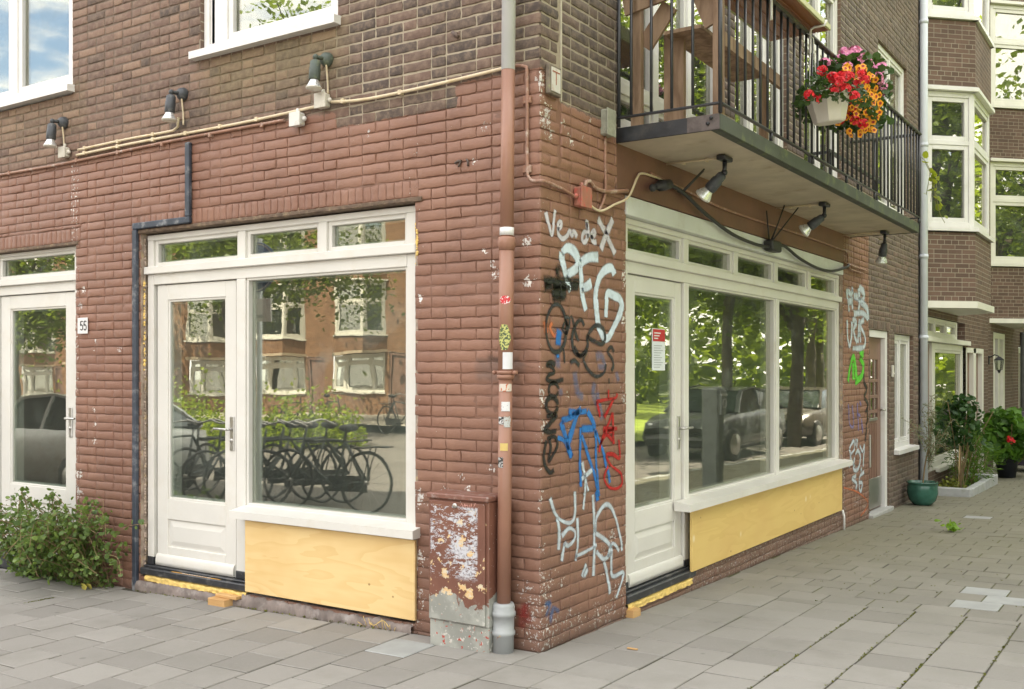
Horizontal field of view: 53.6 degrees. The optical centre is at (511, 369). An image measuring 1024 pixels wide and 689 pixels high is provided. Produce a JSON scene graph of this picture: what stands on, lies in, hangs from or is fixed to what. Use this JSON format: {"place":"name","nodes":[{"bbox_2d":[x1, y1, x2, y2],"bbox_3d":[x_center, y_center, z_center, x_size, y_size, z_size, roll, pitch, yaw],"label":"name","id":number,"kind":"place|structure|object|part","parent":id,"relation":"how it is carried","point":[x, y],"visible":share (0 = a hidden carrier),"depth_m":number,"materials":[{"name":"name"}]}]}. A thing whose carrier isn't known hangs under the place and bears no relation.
{"place":"outdoors","nodes":[
{"label":"outdoors","id":0,"kind":"place"},
{"bbox_2d":[0,465,1023,688],"bbox_3d":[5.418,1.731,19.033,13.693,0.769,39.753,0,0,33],"label":"pavement","id":1,"kind":"structure","parent":0,"point":[191,632],"depth_m":5.77,"materials":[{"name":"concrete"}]},
{"bbox_2d":[0,486,143,588],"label":"bramble bush","id":2,"kind":"object","parent":1,"relation":"on","point":[43,539],"visible":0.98,"depth_m":7.29,"materials":[{"name":"green plant"}]},
{"bbox_2d":[81,583,91,589],"bbox_3d":[-3.053,1.555,7.272,0.121,0.060,0.047,0,0,33],"label":"yellow leaf","id":3,"kind":"object","parent":1,"relation":"on","point":[84,586],"visible":1,"depth_m":7.26,"materials":[{"name":"yellow plant"}]},
{"bbox_2d":[208,592,240,606],"bbox_3d":[-1.884,1.519,6.691,0.220,0.072,0.125,0,0,33],"label":"timber block","id":4,"kind":"object","parent":1,"relation":"on","point":[221,599],"depth_m":6.66,"materials":[{"name":"beige wood"}]},
{"bbox_2d":[358,616,394,630],"bbox_3d":[-0.793,1.492,5.960,0.274,0.068,0.038,0,0,33],"label":"dry straw","id":5,"kind":"object","parent":1,"relation":"on","point":[376,624],"visible":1,"depth_m":5.97,"materials":[{"name":"plant"}]},
{"bbox_2d":[0,0,918,652],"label":"corner building","id":6,"kind":"structure","parent":1,"relation":"on","point":[318,316],"depth_m":7.11,"materials":[{"name":"brick"}]},
{"bbox_2d":[0,0,74,111],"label":"window","id":7,"kind":"structure","parent":6,"relation":"in","point":[19,94],"depth_m":8.15,"materials":[{"name":"white paint"}]},
{"bbox_2d":[43,117,68,148],"bbox_3d":[-3.468,-1.800,7.696,0.099,0.261,0.169,0,0,43],"label":"spotlight","id":8,"kind":"object","parent":6,"relation":"attached to","point":[61,122],"visible":1,"depth_m":7.66,"materials":[{"name":"plastic"}]},
{"bbox_2d":[58,144,70,157],"bbox_3d":[-3.400,-1.663,7.709,0.123,0.109,0.054,0,0,33],"label":"junction box","id":9,"kind":"object","parent":6,"relation":"attached to","point":[64,151],"visible":1,"depth_m":7.69,"materials":[{"name":"plastic"}]},
{"bbox_2d":[78,318,87,333],"bbox_3d":[-3.221,-0.330,7.612,0.122,0.120,0.012,0,0,33],"label":"house number","id":10,"kind":"object","parent":6,"relation":"attached to","point":[82,325],"visible":1,"depth_m":7.60,"materials":[{"name":"ceramic"}]},
{"bbox_2d":[77,117,179,150],"bbox_3d":[-2.770,-1.692,7.310,1.179,0.093,0.037,0,0,34],"label":"conduit","id":11,"kind":"object","parent":6,"relation":"attached to","point":[152,134],"visible":1,"depth_m":7.27,"materials":[{"name":"beige plastic"}]},
{"bbox_2d":[0,119,285,175],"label":"conduit","id":12,"kind":"object","parent":6,"relation":"attached to","point":[208,134],"visible":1,"depth_m":7.14,"materials":[{"name":"brown plastic"}]},
{"bbox_2d":[132,142,191,590],"bbox_3d":[-2.454,0.035,7.096,0.617,3.180,0.032,0,0,33],"label":"cable duct","id":13,"kind":"object","parent":6,"relation":"attached to","point":[186,219],"visible":0.88,"depth_m":7.24,"materials":[{"name":"metal"}]},
{"bbox_2d":[161,87,187,124],"bbox_3d":[-2.312,-1.810,6.934,0.099,0.261,0.169,0,0,43],"label":"spotlight","id":14,"kind":"object","parent":6,"relation":"attached to","point":[181,94],"visible":1,"depth_m":6.90,"materials":[{"name":"plastic"}]},
{"bbox_2d":[76,105,313,155],"bbox_3d":[-2.243,-1.623,6.964,2.480,0.033,0.030,0,0,33],"label":"conduit","id":15,"kind":"object","parent":6,"relation":"attached to","point":[187,133],"visible":0.98,"depth_m":6.90,"materials":[{"name":"beige plastic"}]},
{"bbox_2d":[172,571,220,579],"bbox_3d":[-2.160,1.405,6.926,0.500,0.004,0.008,0,0,33],"label":"sill sticker","id":16,"kind":"object","parent":6,"relation":"on","point":[196,575],"visible":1,"depth_m":6.92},
{"bbox_2d":[188,0,340,60],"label":"window","id":17,"kind":"structure","parent":6,"relation":"in","point":[221,35],"depth_m":6.66,"materials":[{"name":"white paint"}]},
{"bbox_2d":[289,108,306,126],"bbox_3d":[-1.340,-1.578,6.347,0.133,0.114,0.059,0,0,33],"label":"junction box","id":18,"kind":"object","parent":6,"relation":"attached to","point":[297,118],"visible":1,"depth_m":6.32,"materials":[{"name":"white plastic"}]},
{"bbox_2d":[306,52,333,93],"bbox_3d":[-1.182,-1.820,6.184,0.112,0.261,0.159,0,0,33],"label":"spotlight","id":19,"kind":"object","parent":6,"relation":"attached to","point":[326,59],"visible":1,"depth_m":6.15,"materials":[{"name":"grey metal"}]},
{"bbox_2d":[314,89,331,108],"bbox_3d":[-1.160,-1.663,6.229,0.133,0.119,0.059,0,0,33],"label":"junction box","id":20,"kind":"object","parent":6,"relation":"attached to","point":[322,99],"visible":0.99,"depth_m":6.20,"materials":[{"name":"plastic"}]},
{"bbox_2d":[245,520,416,620],"bbox_3d":[-1.147,1.215,6.241,1.418,0.464,0.018,0,0,33],"label":"plywood board","id":21,"kind":"object","parent":6,"relation":"attached to","point":[372,574],"visible":0.98,"depth_m":6.19,"materials":[{"name":"beige wood"}]},
{"bbox_2d":[330,67,500,103],"bbox_3d":[-0.541,-1.626,5.840,1.342,0.050,0.032,0,0,33],"label":"conduit","id":22,"kind":"object","parent":6,"relation":"attached to","point":[400,92],"visible":0.96,"depth_m":5.84,"materials":[{"name":"beige plastic"}]},
{"bbox_2d":[451,30,458,37],"bbox_3d":[-0.318,-1.883,5.696,0.053,0.049,0.023,0,0,33],"label":"anchor plate","id":23,"kind":"object","parent":6,"relation":"attached to","point":[455,34],"visible":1,"depth_m":5.69,"materials":[{"name":"metal"}]},
{"bbox_2d":[454,159,468,166],"bbox_3d":[-0.282,-1.156,5.674,0.101,0.044,0.018,0,0,33],"label":"cable stub","id":24,"kind":"object","parent":6,"relation":"attached to","point":[459,161],"visible":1,"depth_m":5.68,"materials":[{"name":"rubber"}]},
{"bbox_2d":[492,0,517,653],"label":"downpipe","id":25,"kind":"object","parent":6,"relation":"attached to","point":[503,615],"visible":0.98,"depth_m":5.38,"materials":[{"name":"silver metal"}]},
{"bbox_2d":[498,457,502,467],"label":"sticker","id":26,"kind":"object","parent":25,"relation":"attached to","point":[500,462],"visible":1,"depth_m":5.38,"materials":[{"name":"white paper"}]},
{"bbox_2d":[499,417,503,423],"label":"sticker","id":27,"kind":"object","parent":25,"relation":"attached to","point":[501,420],"visible":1,"depth_m":5.38,"materials":[{"name":"white paper"}]},
{"bbox_2d":[500,443,507,450],"bbox_3d":[-0.043,0.410,5.379,0.042,0.040,0.006,0,0,10],"label":"sticker","id":28,"kind":"object","parent":25,"relation":"attached to","point":[503,446],"visible":1,"depth_m":5.38,"materials":[{"name":"yellow paper"}]},
{"bbox_2d":[499,324,510,349],"bbox_3d":[-0.039,-0.172,5.379,0.066,0.135,0.016,0,0,12],"label":"sticker","id":29,"kind":"object","parent":25,"relation":"attached to","point":[504,337],"visible":1,"depth_m":5.37,"materials":[{"name":"yellow paper"}]},
{"bbox_2d":[499,384,511,390],"bbox_3d":[-0.035,0.095,5.383,0.066,0.040,0.018,0,0,1],"label":"sticker","id":30,"kind":"object","parent":25,"relation":"attached to","point":[505,387],"visible":1,"depth_m":5.38,"materials":[{"name":"white paper"}]},
{"bbox_2d":[501,402,509,410],"bbox_3d":[-0.034,0.195,5.378,0.046,0.050,0.008,0,0,-3],"label":"sticker","id":31,"kind":"object","parent":25,"relation":"attached to","point":[505,406],"visible":1,"depth_m":5.38,"materials":[{"name":"white paper"}]},
{"bbox_2d":[500,296,510,303],"bbox_3d":[-0.036,-0.370,5.375,0.059,0.045,0.012,0,0,9],"label":"sticker","id":32,"kind":"object","parent":25,"relation":"attached to","point":[505,299],"visible":1,"depth_m":5.37,"materials":[{"name":"red paper"}]},
{"bbox_2d":[504,416,510,426],"bbox_3d":[-0.025,0.276,5.379,0.038,0.058,0.005,0,0,-18],"label":"sticker","id":33,"kind":"object","parent":25,"relation":"attached to","point":[507,420],"visible":1,"depth_m":5.38,"materials":[{"name":"white paper"}]},
{"bbox_2d":[503,352,512,368],"bbox_3d":[-0.021,-0.048,5.378,0.057,0.090,0.012,0,0,-20],"label":"sticker","id":34,"kind":"object","parent":25,"relation":"attached to","point":[507,360],"visible":1,"depth_m":5.37,"materials":[{"name":"white paper"}]},
{"bbox_2d":[515,64,574,197],"bbox_3d":[0.167,-1.303,5.575,0.234,0.694,0.375,0,0,33],"label":"conduit","id":35,"kind":"object","parent":6,"relation":"attached to","point":[527,167],"visible":0.98,"depth_m":5.42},
{"bbox_2d":[546,63,560,97],"bbox_3d":[0.226,-1.560,5.479,0.034,0.160,0.123,0,0,33],"label":"wall plaque","id":36,"kind":"object","parent":6,"relation":"attached to","point":[553,80],"depth_m":5.45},
{"bbox_2d":[574,182,591,208],"bbox_3d":[0.395,-0.983,5.714,0.059,0.144,0.158,0,0,33],"label":"junction box","id":37,"kind":"object","parent":6,"relation":"attached to","point":[582,197],"visible":1,"depth_m":5.68,"materials":[{"name":"red paint"}]},
{"bbox_2d":[598,136,606,209],"bbox_3d":[0.530,-1.149,5.947,0.020,0.452,0.102,0,0,33],"label":"conduit","id":38,"kind":"object","parent":6,"relation":"attached to","point":[605,173],"visible":1,"depth_m":5.97,"materials":[{"name":"brown plastic"}]},
{"bbox_2d":[583,179,628,193],"bbox_3d":[0.556,-1.063,5.978,0.024,0.087,0.553,0,0,33],"label":"conduit","id":39,"kind":"object","parent":6,"relation":"attached to","point":[594,186],"visible":0.97,"depth_m":5.93,"materials":[{"name":"brown plastic"}]},
{"bbox_2d":[600,107,615,137],"bbox_3d":[0.562,-1.450,5.968,0.059,0.158,0.108,0,0,33],"label":"junction box","id":40,"kind":"object","parent":6,"relation":"attached to","point":[608,122],"visible":1,"depth_m":5.93,"materials":[{"name":"grey plastic"}]},
{"bbox_2d":[592,172,676,211],"bbox_3d":[0.766,-1.083,6.288,0.026,0.330,1.243,0,0,33],"label":"conduit","id":41,"kind":"object","parent":6,"relation":"attached to","point":[627,197],"visible":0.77,"depth_m":6.21,"materials":[{"name":"beige plastic"}]},
{"bbox_2d":[652,328,664,370],"bbox_3d":[0.984,-0.135,6.798,0.005,0.280,0.200,0,0,33],"label":"notice","id":42,"kind":"object","parent":6,"relation":"attached to","point":[658,349],"visible":1,"depth_m":6.79,"materials":[{"name":"paper"}]},
{"bbox_2d":[620,0,712,127],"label":"window","id":43,"kind":"structure","parent":6,"relation":"in","point":[683,14],"depth_m":6.69,"materials":[{"name":"white paint"}]},
{"bbox_2d":[649,169,849,271],"bbox_3d":[2.184,-1.142,8.318,0.151,0.446,4.662,0,0,33],"label":"hanging cable","id":44,"kind":"object","parent":6,"relation":"attached to","point":[771,245],"visible":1,"depth_m":7.75,"materials":[{"name":"black rubber"}]},
{"bbox_2d":[649,172,863,273],"bbox_3d":[2.314,-1.140,8.646,0.018,0.248,5.200,0,0,33],"label":"conduit","id":45,"kind":"object","parent":6,"relation":"attached to","point":[720,207],"visible":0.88,"depth_m":8.15,"materials":[{"name":"plastic"}]},
{"bbox_2d":[740,20,782,147],"bbox_3d":[1.981,-2.607,8.320,0.090,2.275,1.220,0,0,33],"label":"window","id":46,"kind":"structure","parent":6,"relation":"in","point":[744,122],"depth_m":8.48,"materials":[{"name":"white paint"}]},
{"bbox_2d":[690,468,841,571],"bbox_3d":[2.265,1.188,8.581,0.018,0.426,3.723,0,0,33],"label":"plywood board","id":47,"kind":"object","parent":6,"relation":"attached to","point":[721,531],"visible":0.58,"depth_m":8.14,"materials":[{"name":"yellow wood"}]},
{"bbox_2d":[616,0,921,237],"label":"balcony","id":48,"kind":"structure","parent":6,"relation":"attached to","point":[763,169],"depth_m":6.86,"materials":[{"name":"concrete"}]},
{"bbox_2d":[666,154,732,202],"bbox_3d":[1.204,-1.220,6.574,0.425,0.285,0.140,0,0,33],"label":"spotlight","id":49,"kind":"object","parent":48,"relation":"attached to","point":[713,184],"visible":1,"depth_m":6.50,"materials":[{"name":"black metal"}]},
{"bbox_2d":[622,0,779,139],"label":"wooden stand","id":50,"kind":"object","parent":48,"relation":"on","point":[705,45],"visible":0.58,"depth_m":6.12,"materials":[{"name":"brown wood"}]},
{"bbox_2d":[725,0,830,53],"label":"planter tray","id":51,"kind":"object","parent":48,"relation":"attached to","point":[808,16],"visible":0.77,"depth_m":6.85,"materials":[{"name":"brown wood"}]},
{"bbox_2d":[776,202,829,236],"bbox_3d":[2.396,-1.227,8.382,0.425,0.270,0.150,0,0,33],"label":"spotlight","id":52,"kind":"object","parent":48,"relation":"attached to","point":[811,224],"visible":1,"depth_m":8.30,"materials":[{"name":"black metal"}]},
{"bbox_2d":[791,33,883,137],"bbox_3d":[2.255,-1.994,7.079,0.518,0.684,1.237,0,0,33],"label":"flower basket","id":53,"kind":"object","parent":48,"relation":"hanging from","point":[838,102],"visible":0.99,"depth_m":6.89,"materials":[{"name":"white plastic"}]},
{"bbox_2d":[807,45,893,133],"bbox_3d":[2.564,-2.142,7.670,0.594,0.580,1.008,0,0,33],"label":"flower basket","id":54,"kind":"object","parent":48,"relation":"hanging from","point":[853,58],"visible":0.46,"depth_m":7.44,"materials":[{"name":"plant"}]},
{"bbox_2d":[843,230,888,263],"bbox_3d":[3.522,-1.202,10.088,0.425,0.321,0.178,0,0,33],"label":"spotlight","id":55,"kind":"object","parent":48,"relation":"attached to","point":[882,255],"visible":1,"depth_m":9.98,"materials":[{"name":"black metal"}]},
{"bbox_2d":[921,151,947,222],"bbox_3d":[4.201,-1.818,10.077,0.258,0.709,0.130,0,0,12],"label":"trailing vine","id":56,"kind":"object","parent":48,"relation":"hanging from","point":[933,174],"visible":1,"depth_m":10.08,"materials":[{"name":"green plant"}]},
{"bbox_2d":[804,0,836,177],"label":"window","id":57,"kind":"structure","parent":6,"relation":"in","point":[831,4],"depth_m":10.12,"materials":[{"name":"white paint"}]},
{"bbox_2d":[844,262,866,270],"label":"conduit","id":58,"kind":"object","parent":6,"relation":"attached to","point":[855,266],"visible":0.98,"depth_m":10.54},
{"bbox_2d":[869,329,893,517],"bbox_3d":[4.128,0.630,11.492,0.170,2.150,0.950,0,0,33],"label":"house door","id":59,"kind":"structure","parent":6,"relation":"in","point":[878,506],"depth_m":11.69,"materials":[{"name":"white paint"}]},
{"bbox_2d":[878,43,903,214],"bbox_3d":[4.451,-2.793,12.064,0.090,1.875,1.410,0,0,33],"label":"window","id":60,"kind":"structure","parent":6,"relation":"in","point":[898,71],"depth_m":12.55,"materials":[{"name":"white paint"}]},
{"bbox_2d":[891,365,894,376],"bbox_3d":[4.488,0.015,11.943,0.032,0.140,0.060,0,0,33],"label":"doorbell","id":61,"kind":"object","parent":6,"relation":"attached to","point":[892,371],"visible":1,"depth_m":11.93,"materials":[{"name":"plastic"}]},
{"bbox_2d":[894,334,918,454],"bbox_3d":[4.812,0.290,12.539,0.200,1.440,1.100,0,0,33],"label":"window","id":62,"kind":"structure","parent":6,"relation":"in","point":[902,445],"depth_m":12.74,"materials":[{"name":"white paint"}]},
{"bbox_2d":[919,0,927,479],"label":"downpipe","id":63,"kind":"object","parent":6,"relation":"attached to","point":[923,255],"visible":0.88,"depth_m":13.14,"materials":[{"name":"metal"}]},
{"bbox_2d":[426,489,497,652],"bbox_3d":[-0.252,1.120,5.551,0.416,0.890,0.187,0,0,33],"label":"utility cabinet","id":64,"kind":"object","parent":1,"relation":"on","point":[462,561],"visible":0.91,"depth_m":5.46,"materials":[{"name":"paint"}]},
{"bbox_3d":[-0.297,1.040,5.485,0.370,0.650,0.013,0,0,33],"label":"door","id":65,"kind":"part","parent":64,"relation":"part of","materials":[{"name":"paint"}]},
{"bbox_2d":[28,521,1019,688],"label":"moss","id":66,"kind":"object","parent":1,"relation":"on","point":[921,664],"visible":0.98,"depth_m":5.91,"materials":[{"name":"green plant"}]},
{"bbox_2d":[625,607,640,617],"bbox_3d":[0.738,1.501,6.271,0.080,0.048,0.100,0,0,33],"label":"timber block","id":67,"kind":"object","parent":1,"relation":"on","point":[634,612],"depth_m":6.23,"materials":[{"name":"beige wood"}]},
{"bbox_2d":[841,510,844,529],"bbox_3d":[3.316,1.513,10.153,0.044,0.223,0.022,0,0,-30],"label":"pipe stub","id":68,"kind":"object","parent":1,"relation":"on","point":[843,514],"visible":0.79,"depth_m":10.15,"materials":[{"name":"white paint"}]},
{"bbox_2d":[902,393,961,505],"bbox_3d":[5.075,0.963,12.457,0.603,1.363,0.826,0,0,-19],"label":"potted olive","id":69,"kind":"object","parent":1,"relation":"on","point":[923,492],"visible":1,"depth_m":12.27,"materials":[{"name":"green plant"}]},
{"bbox_2d":[900,0,994,485],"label":"bay house","id":70,"kind":"structure","parent":1,"relation":"on","point":[961,109],"depth_m":13.70,"materials":[{"name":"brick"}]},
{"bbox_2d":[928,344,928,469],"bbox_3d":[5.563,0.515,13.750,0.040,1.740,0.650,0,0,33],"label":"door","id":71,"kind":"structure","parent":70,"relation":"in","point":[928,344],"depth_m":13.98,"materials":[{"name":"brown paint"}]},
{"bbox_2d":[928,317,956,339],"bbox_3d":[6.065,-0.588,14.485,0.090,0.265,2.620,0,0,33],"label":"window","id":72,"kind":"structure","parent":70,"relation":"in","point":[936,327],"depth_m":14.68,"materials":[{"name":"beige paint"}]},
{"bbox_2d":[934,343,967,471],"bbox_3d":[6.502,0.522,15.083,0.180,1.795,2.340,0,0,33],"label":"window","id":73,"kind":"structure","parent":70,"relation":"in","point":[948,359],"depth_m":15.00,"materials":[{"name":"clear glass"}]},
{"bbox_2d":[928,84,979,232],"bbox_3d":[5.839,-2.805,13.584,0.710,1.940,0.700,0,0,33],"label":"bay window","id":74,"kind":"structure","parent":70,"relation":"in","point":[946,143],"depth_m":13.63,"materials":[{"name":"white paint"}]},
{"bbox_2d":[928,0,979,21],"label":"bay window","id":75,"kind":"structure","parent":70,"relation":"in","point":[953,10],"depth_m":13.58,"materials":[{"name":"white paint"}]},
{"bbox_2d":[967,353,968,470],"bbox_3d":[7.356,0.793,16.473,0.055,2.125,0.610,0,0,33],"label":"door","id":76,"kind":"structure","parent":70,"relation":"in","point":[967,353],"depth_m":16.59,"materials":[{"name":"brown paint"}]},
{"bbox_2d":[976,354,977,471],"bbox_3d":[7.826,0.793,17.187,0.055,2.125,0.620,0,0,33],"label":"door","id":77,"kind":"structure","parent":70,"relation":"in","point":[976,354],"depth_m":17.32,"materials":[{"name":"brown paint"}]},
{"bbox_2d":[962,0,993,47],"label":"bay window","id":78,"kind":"structure","parent":70,"relation":"in","point":[980,7],"depth_m":14.43,"materials":[{"name":"white paint"}]},
{"bbox_2d":[962,88,994,242],"bbox_3d":[6.549,-2.805,14.220,0.210,1.940,1.410,0,0,33],"label":"bay window","id":79,"kind":"structure","parent":70,"relation":"in","point":[982,107],"depth_m":14.29,"materials":[{"name":"white paint"}]},
{"bbox_2d":[934,519,964,531],"bbox_3d":[4.300,1.523,9.950,0.253,0.132,0.230,0,0,6],"label":"green weed","id":80,"kind":"object","parent":1,"relation":"on","point":[951,526],"visible":1,"depth_m":9.93,"materials":[{"name":"green plant"}]},
{"bbox_2d":[938,473,997,496],"bbox_3d":[6.371,1.658,14.295,0.550,0.210,2.300,0,0,33],"label":"planter bed","id":81,"kind":"object","parent":1,"relation":"on","point":[983,483],"visible":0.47,"depth_m":13.46,"materials":[{"name":"white concrete"}]},
{"bbox_2d":[939,476,966,487],"bbox_3d":[5.884,1.554,13.604,0.412,0.275,0.350,0,0,-5],"label":"ground plant","id":82,"kind":"object","parent":81,"relation":"on","point":[950,482],"visible":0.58,"depth_m":13.57,"materials":[{"name":"green plant"}]},
{"bbox_2d":[929,393,993,487],"bbox_3d":[6.108,0.990,13.636,0.959,1.346,0.818,0,0,-14],"label":"citrus tree","id":83,"kind":"object","parent":81,"relation":"on","point":[956,407],"visible":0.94,"depth_m":13.61,"materials":[{"name":"green plant"}]},
{"bbox_2d":[941,425,1003,485],"bbox_3d":[6.501,1.264,14.366,0.790,1.046,2.027,0,0,33],"label":"laurel shrub","id":84,"kind":"object","parent":81,"relation":"on","point":[971,478],"visible":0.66,"depth_m":14.31,"materials":[{"name":"green plant"}]},
{"bbox_2d":[976,406,1023,477],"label":"geranium plant","id":85,"kind":"object","parent":1,"relation":"on","point":[1003,429],"visible":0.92,"depth_m":15.99,"materials":[{"name":"green plant"}]},
{"bbox_2d":[988,0,1023,468],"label":"bay house","id":86,"kind":"structure","parent":1,"relation":"on","point":[1006,221],"depth_m":18.27,"materials":[{"name":"brick"},{"name":"cream paint"},{"name":"glass"}]},
{"bbox_2d":[988,354,1003,372],"bbox_3d":[8.544,-0.105,17.893,0.254,0.340,0.147,0,0,33],"label":"wall lantern","id":87,"kind":"object","parent":86,"relation":"attached to","point":[997,359],"depth_m":17.87,"materials":[{"name":"black metal"}]},
{"bbox_2d":[999,340,999,405],"bbox_3d":[9.077,0.667,19.069,0.050,2.475,1.040,0,0,33],"label":"door","id":88,"kind":"structure","parent":86,"relation":"in","point":[999,340],"depth_m":19.38,"materials":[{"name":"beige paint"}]},
{"bbox_2d":[990,158,1023,267],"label":"bay window","id":89,"kind":"structure","parent":86,"relation":"in","point":[1006,174],"depth_m":18.32,"materials":[{"name":"beige paint"}]},
{"bbox_2d":[990,0,1023,109],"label":"bay window","id":90,"kind":"structure","parent":86,"relation":"in","point":[1006,17],"depth_m":18.32,"materials":[{"name":"beige paint"}]},
{"bbox_2d":[1018,347,1019,407],"bbox_3d":[11.100,0.315,22.137,0.090,1.580,1.960,0,0,33],"label":"window","id":91,"kind":"structure","parent":86,"relation":"in","point":[1018,347],"depth_m":21.83,"materials":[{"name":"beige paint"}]},
{"bbox_2d":[1018,411,1023,465],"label":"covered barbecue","id":92,"kind":"object","parent":1,"relation":"on","point":[1021,463],"visible":0.05,"depth_m":17.24,"materials":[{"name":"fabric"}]},
{"bbox_2d":[807,149,879,200],"bbox_3d":[3.145,-1.683,9.565,0.212,0.455,1.750,0,0,33],"label":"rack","id":93,"kind":"object","parent":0,"point":[830,161],"visible":0.21,"depth_m":9.07,"materials":[{"name":"black metal"}]}
]}

